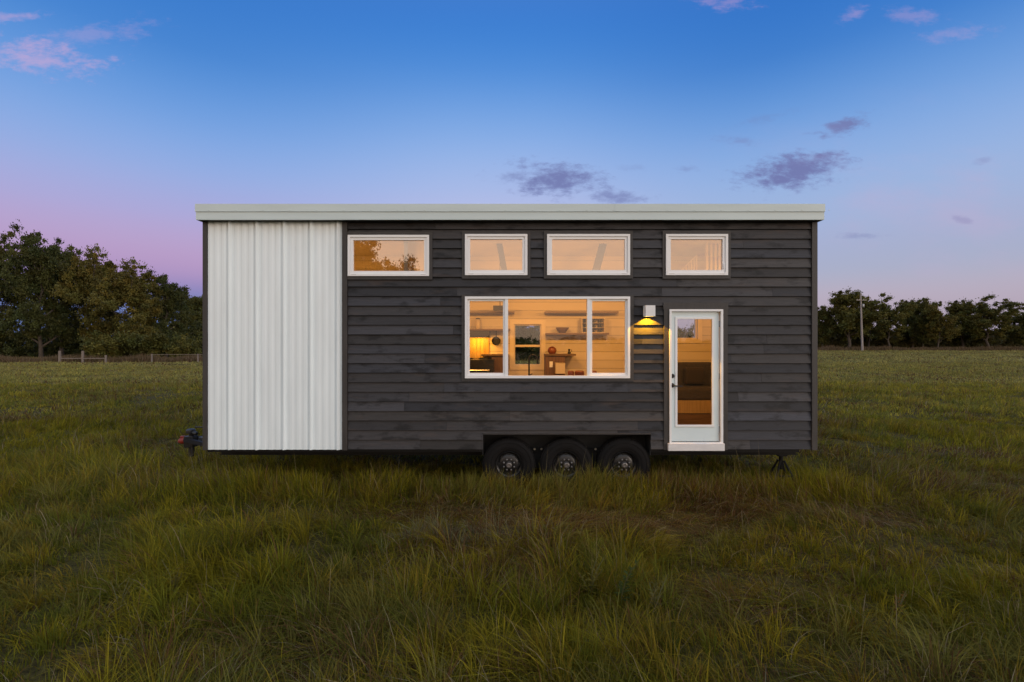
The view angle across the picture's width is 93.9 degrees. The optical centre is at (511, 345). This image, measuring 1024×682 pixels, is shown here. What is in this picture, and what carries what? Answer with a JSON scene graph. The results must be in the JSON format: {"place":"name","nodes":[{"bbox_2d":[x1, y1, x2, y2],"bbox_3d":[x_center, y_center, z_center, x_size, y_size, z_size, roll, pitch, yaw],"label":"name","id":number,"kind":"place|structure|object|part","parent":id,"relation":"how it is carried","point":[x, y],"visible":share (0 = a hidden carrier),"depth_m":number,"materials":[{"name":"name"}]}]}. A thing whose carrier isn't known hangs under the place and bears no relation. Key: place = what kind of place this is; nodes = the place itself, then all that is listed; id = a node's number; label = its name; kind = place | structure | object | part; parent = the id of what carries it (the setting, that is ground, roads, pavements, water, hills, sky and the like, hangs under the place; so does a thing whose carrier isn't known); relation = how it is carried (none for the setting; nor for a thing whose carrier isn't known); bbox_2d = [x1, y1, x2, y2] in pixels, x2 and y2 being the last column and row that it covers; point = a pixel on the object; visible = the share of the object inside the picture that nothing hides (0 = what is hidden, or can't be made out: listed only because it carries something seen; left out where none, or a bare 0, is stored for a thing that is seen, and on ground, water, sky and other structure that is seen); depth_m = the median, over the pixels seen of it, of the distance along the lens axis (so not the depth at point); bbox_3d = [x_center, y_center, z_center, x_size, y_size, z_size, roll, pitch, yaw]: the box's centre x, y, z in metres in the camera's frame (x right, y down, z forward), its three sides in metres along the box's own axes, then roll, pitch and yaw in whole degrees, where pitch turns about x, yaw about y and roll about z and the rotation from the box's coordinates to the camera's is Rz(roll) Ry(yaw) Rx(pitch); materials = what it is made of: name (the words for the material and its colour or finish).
{"place":"outdoors","nodes":[
{"label":"outdoors","id":0,"kind":"place"},
{"bbox_2d":[0,352,202,362],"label":"tall dry grass","id":1,"kind":"structure","parent":0,"point":[131,359],"depth_m":60.41,"materials":[{"name":"plant"}]},
{"bbox_2d":[475,318,479,328],"bbox_3d":[-0.669,-0.430,9.370,0.100,0.220,0.100,0,0,0],"label":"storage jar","id":2,"kind":"object","parent":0,"point":[477,323],"visible":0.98,"depth_m":9.33,"materials":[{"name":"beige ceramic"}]},
{"bbox_2d":[470,358,494,372],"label":"kitchen range","id":3,"kind":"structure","parent":0,"point":[483,365],"depth_m":8.78,"materials":[{"name":"black metal"}]},
{"bbox_3d":[-0.671,0.874,8.771,0.640,0.911,0.013,0,0,0],"label":"oven door","id":4,"kind":"part","parent":3,"relation":"part of","materials":[{"name":"black"}]},
{"bbox_2d":[0,349,1023,681],"bbox_3d":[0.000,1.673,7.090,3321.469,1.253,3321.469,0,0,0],"label":"ground","id":5,"kind":"structure","parent":0,"point":[42,669],"depth_m":4.75,"materials":[{"name":"green plant"}]},
{"bbox_2d":[0,240,32,346],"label":"broadleaf tree","id":6,"kind":"object","parent":5,"relation":"on","point":[6,301],"visible":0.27,"depth_m":74.49,"materials":[{"name":"green plant"}]},
{"bbox_2d":[0,219,90,357],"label":"broadleaf tree","id":7,"kind":"object","parent":5,"relation":"on","point":[32,316],"visible":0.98,"depth_m":69.03,"materials":[{"name":"green plant"}]},
{"bbox_2d":[0,231,102,356],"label":"broadleaf tree","id":8,"kind":"object","parent":5,"relation":"on","point":[62,344],"visible":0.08,"depth_m":75.03,"materials":[{"name":"green plant"}]},
{"bbox_2d":[44,243,128,346],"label":"broadleaf tree","id":9,"kind":"object","parent":5,"relation":"on","point":[96,316],"visible":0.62,"depth_m":69.82,"materials":[{"name":"green plant"}]},
{"bbox_2d":[0,319,202,356],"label":"undergrowth","id":10,"kind":"object","parent":5,"relation":"on","point":[51,348],"visible":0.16,"depth_m":80.68,"materials":[{"name":"green plant"}]},
{"bbox_2d":[74,330,136,358],"bbox_3d":[-52.390,0.158,63.239,7.816,4.612,7.428,0,0,0],"label":"shrub","id":11,"kind":"object","parent":5,"relation":"on","point":[104,346],"visible":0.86,"depth_m":61.89,"materials":[{"name":"green plant"}]},
{"bbox_2d":[109,578,133,611],"bbox_3d":[-3.136,2.016,3.833,0.179,0.268,0.123,0,0,26],"label":"weed plant","id":12,"kind":"object","parent":5,"relation":"on","point":[123,595],"visible":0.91,"depth_m":3.82,"materials":[{"name":"green plant"}]},
{"bbox_2d":[78,257,165,355],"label":"broadleaf tree","id":13,"kind":"object","parent":5,"relation":"on","point":[129,285],"visible":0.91,"depth_m":65.91,"materials":[{"name":"green plant"}]},
{"bbox_2d":[58,351,202,362],"bbox_3d":[-52.242,1.546,58.990,28.426,1.723,0.180,0,0,0],"label":"wooden fence","id":14,"kind":"object","parent":5,"relation":"on","point":[82,358],"visible":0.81,"depth_m":58.92,"materials":[{"name":"brown wood"}]},
{"bbox_2d":[115,327,187,359],"bbox_3d":[-48.658,-0.009,64.309,6.975,4.978,7.721,0,0,42],"label":"shrub","id":15,"kind":"object","parent":5,"relation":"on","point":[146,344],"visible":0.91,"depth_m":62.89,"materials":[{"name":"green plant"}]},
{"bbox_2d":[162,561,181,596],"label":"weed plant","id":16,"kind":"object","parent":5,"relation":"on","point":[176,579],"visible":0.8,"depth_m":4.06,"materials":[{"name":"green plant"}]},
{"bbox_2d":[144,266,200,357],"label":"broadleaf tree","id":17,"kind":"object","parent":5,"relation":"on","point":[172,298],"visible":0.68,"depth_m":72.03,"materials":[{"name":"green plant"}]},
{"bbox_2d":[161,336,202,357],"bbox_3d":[-44.163,0.505,65.187,6.129,3.816,5.824,0,0,0],"label":"shrub","id":18,"kind":"object","parent":5,"relation":"on","point":[190,347],"visible":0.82,"depth_m":64.20,"materials":[{"name":"green plant"}]},
{"bbox_2d":[168,292,202,344],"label":"broadleaf tree","id":19,"kind":"object","parent":5,"relation":"on","point":[195,302],"visible":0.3,"depth_m":84.53,"materials":[{"name":"green plant"}]},
{"bbox_2d":[178,204,824,488],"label":"tiny house","id":20,"kind":"structure","parent":5,"relation":"on","point":[339,329],"depth_m":7.10,"materials":[{"name":"black wood"}]},
{"bbox_2d":[348,235,428,275],"bbox_3d":[-1.829,-1.329,7.107,1.203,0.608,0.085,0,0,0],"label":"high window","id":21,"kind":"structure","parent":20,"relation":"in","point":[351,238],"depth_m":7.08,"materials":[{"name":"white plastic"}]},
{"bbox_2d":[465,234,526,274],"bbox_3d":[-0.234,-1.342,7.107,0.924,0.608,0.085,0,0,0],"label":"high window","id":22,"kind":"structure","parent":20,"relation":"in","point":[468,237],"depth_m":7.08,"materials":[{"name":"white plastic"}]},
{"bbox_2d":[492,331,500,344],"bbox_3d":[-0.314,-0.141,9.477,0.176,0.288,0.044,0,0,0],"label":"frying pan","id":23,"kind":"object","parent":20,"relation":"hanging from","point":[496,340],"visible":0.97,"depth_m":9.49,"materials":[{"name":"black metal"}]},
{"bbox_2d":[510,320,545,369],"bbox_3d":[0.313,-0.009,9.573,0.709,0.992,0.134,0,0,0],"label":"rear window","id":24,"kind":"structure","parent":20,"relation":"in","point":[542,323],"depth_m":9.51,"materials":[{"name":"white wood"}]},
{"bbox_2d":[465,296,629,377],"bbox_3d":[0.525,-0.117,7.112,2.444,1.209,0.096,0,0,0],"label":"kitchen window","id":25,"kind":"structure","parent":20,"relation":"in","point":[589,299],"depth_m":7.07,"materials":[{"name":"white plastic"}]},
{"bbox_2d":[548,346,556,353],"bbox_3d":[0.780,0.093,9.290,0.176,0.145,0.176,0,0,0],"label":"round pot","id":26,"kind":"object","parent":20,"relation":"on","point":[552,350],"visible":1,"depth_m":9.23,"materials":[{"name":"ceramic"}]},
{"bbox_2d":[555,363,564,373],"bbox_3d":[0.907,0.433,9.030,0.190,0.205,0.150,0,0,0],"label":"bread box","id":27,"kind":"object","parent":20,"relation":"on","point":[559,368],"visible":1,"depth_m":8.96,"materials":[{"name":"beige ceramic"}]},
{"bbox_2d":[556,327,568,332],"bbox_3d":[0.985,-0.293,9.350,0.260,0.105,0.260,0,0,0],"label":"wooden bowl","id":28,"kind":"object","parent":20,"relation":"on","point":[562,329],"visible":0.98,"depth_m":9.27,"materials":[{"name":"brown wood"}]},
{"bbox_2d":[575,371,583,374],"bbox_3d":[1.071,0.455,7.590,0.150,0.100,0.150,0,0,0],"label":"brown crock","id":29,"kind":"object","parent":20,"relation":"on","point":[579,372],"visible":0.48,"depth_m":7.53,"materials":[{"name":"ceramic"}]},
{"bbox_2d":[547,234,629,274],"bbox_3d":[1.133,-1.342,7.107,1.228,0.608,0.085,0,0,0],"label":"high window","id":30,"kind":"structure","parent":20,"relation":"in","point":[626,237],"depth_m":7.08,"materials":[{"name":"white plastic"}]},
{"bbox_2d":[581,318,604,332],"bbox_3d":[1.578,-0.386,9.350,0.450,0.290,0.160,0,0,0],"label":"mug rack","id":31,"kind":"object","parent":20,"relation":"on","point":[598,325],"visible":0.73,"depth_m":9.32,"materials":[{"name":"white wood"}]},
{"bbox_2d":[677,319,701,342],"bbox_3d":[3.382,-0.398,9.573,0.804,0.709,0.134,0,0,0],"label":"rear window","id":32,"kind":"structure","parent":20,"relation":"in","point":[679,340],"depth_m":9.51,"materials":[{"name":"white wood"}]},
{"bbox_2d":[677,362,710,424],"bbox_3d":[3.384,0.890,9.050,1.700,1.120,0.820,0,0,0],"label":"sofa","id":33,"kind":"object","parent":20,"relation":"on","point":[694,396],"visible":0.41,"depth_m":8.68,"materials":[{"name":"brown fabric"}]},
{"bbox_2d":[672,312,719,440],"bbox_3d":[2.719,0.465,7.085,0.736,1.927,0.114,0,0,0],"label":"door","id":34,"kind":"structure","parent":20,"relation":"in","point":[679,432],"depth_m":7.10,"materials":[{"name":"white paint"}]},
{"bbox_2d":[666,234,727,274],"bbox_3d":[2.738,-1.342,7.107,0.918,0.608,0.085,0,0,0],"label":"high window","id":35,"kind":"structure","parent":20,"relation":"in","point":[723,237],"depth_m":7.08,"materials":[{"name":"white plastic"}]},
{"bbox_2d":[515,326,539,359],"bbox_3d":[0.228,-0.978,61.044,9.176,6.190,11.897,0,0,-20],"label":"broadleaf tree","id":36,"kind":"object","parent":5,"relation":"on","point":[519,333],"visible":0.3,"depth_m":59.15,"materials":[{"name":"green plant"}]},
{"bbox_2d":[515,326,539,359],"bbox_3d":[0.544,-0.791,65.204,14.811,6.482,9.597,0,0,0],"label":"thicket","id":37,"kind":"object","parent":5,"relation":"on","point":[527,354],"visible":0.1,"depth_m":62.39,"materials":[{"name":"green plant"}]},
{"bbox_2d":[579,551,605,597],"bbox_3d":[0.688,1.998,4.075,0.210,0.394,0.265,0,0,20],"label":"weed plant","id":38,"kind":"object","parent":5,"relation":"on","point":[590,585],"visible":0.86,"depth_m":4.08,"materials":[{"name":"green plant"}]},
{"bbox_2d":[615,559,638,604],"bbox_3d":[0.916,1.947,3.858,0.165,0.479,0.243,0,0,-36],"label":"weed plant","id":39,"kind":"object","parent":5,"relation":"on","point":[621,591],"visible":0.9,"depth_m":3.87,"materials":[{"name":"green plant"}]},
{"bbox_2d":[648,575,668,611],"bbox_3d":[1.129,1.996,3.792,0.152,0.347,0.243,0,0,42],"label":"weed plant","id":40,"kind":"object","parent":5,"relation":"on","point":[654,598],"visible":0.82,"depth_m":3.80,"materials":[{"name":"green plant"}]},
{"bbox_2d":[677,323,693,337],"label":"distant woodland","id":41,"kind":"object","parent":5,"relation":"on","point":[688,333],"visible":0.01,"depth_m":124.14,"materials":[{"name":"green plant"}]},
{"bbox_2d":[766,455,794,483],"bbox_3d":[4.222,1.946,7.500,0.377,0.471,0.318,0,0,0],"label":"jack stand","id":42,"kind":"object","parent":5,"relation":"on","point":[781,463],"visible":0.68,"depth_m":7.47,"materials":[{"name":"black paint"}]},
{"bbox_2d":[818,304,840,346],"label":"broadleaf tree","id":43,"kind":"object","parent":5,"relation":"on","point":[824,316],"visible":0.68,"depth_m":106.38,"materials":[{"name":"green plant"}]},
{"bbox_2d":[859,293,863,350],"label":"utility pole","id":44,"kind":"object","parent":5,"relation":"on","point":[861,323],"visible":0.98,"depth_m":97.87,"materials":[{"name":"grey wood"}]},
{"bbox_2d":[826,288,906,347],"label":"broadleaf tree","id":45,"kind":"object","parent":5,"relation":"on","point":[848,325],"visible":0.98,"depth_m":101.77,"materials":[{"name":"green plant"}]},
{"bbox_2d":[853,291,893,347],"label":"broadleaf tree","id":46,"kind":"object","parent":5,"relation":"on","point":[870,331],"visible":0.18,"depth_m":109.80,"materials":[{"name":"green plant"}]},
{"bbox_2d":[870,293,919,345],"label":"broadleaf tree","id":47,"kind":"object","parent":5,"relation":"on","point":[886,333],"visible":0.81,"depth_m":105.00,"materials":[{"name":"green plant"}]},
{"bbox_2d":[893,591,907,617],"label":"weed plant","id":48,"kind":"object","parent":5,"relation":"on","point":[901,601],"visible":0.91,"depth_m":3.82,"materials":[{"name":"green plant"}]},
{"bbox_2d":[818,324,1023,348],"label":"undergrowth","id":49,"kind":"object","parent":5,"relation":"on","point":[836,339],"visible":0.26,"depth_m":112.63,"materials":[{"name":"green plant"}]},
{"bbox_2d":[818,344,1023,350],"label":"tall dry grass","id":50,"kind":"structure","parent":5,"relation":"on","point":[858,348],"depth_m":101.58,"materials":[{"name":"plant"}]},
{"bbox_2d":[907,297,941,347],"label":"broadleaf tree","id":51,"kind":"object","parent":5,"relation":"on","point":[920,328],"visible":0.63,"depth_m":107.20,"materials":[{"name":"green plant"}]},
{"bbox_2d":[894,298,954,347],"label":"broadleaf tree","id":52,"kind":"object","parent":5,"relation":"on","point":[907,324],"visible":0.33,"depth_m":110.32,"materials":[{"name":"green plant"}]},
{"bbox_2d":[921,301,962,347],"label":"broadleaf tree","id":53,"kind":"object","parent":5,"relation":"on","point":[947,332],"visible":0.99,"depth_m":103.56,"materials":[{"name":"green plant"}]},
{"bbox_2d":[943,297,1013,347],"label":"broadleaf tree","id":54,"kind":"object","parent":5,"relation":"on","point":[955,308],"visible":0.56,"depth_m":109.02,"materials":[{"name":"green plant"}]},
{"bbox_2d":[957,294,1023,346],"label":"broadleaf tree","id":55,"kind":"object","parent":5,"relation":"on","point":[981,316],"visible":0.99,"depth_m":102.88,"materials":[{"name":"green plant"}]},
{"bbox_2d":[1004,312,1023,346],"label":"broadleaf tree","id":56,"kind":"object","parent":5,"relation":"on","point":[1017,337],"visible":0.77,"depth_m":105.42,"materials":[{"name":"green plant"}]},
{"bbox_2d":[0,0,1023,345],"label":"sky","id":57,"kind":"structure","parent":0,"point":[904,119],"materials":[{"name":"blue"}]}
]}

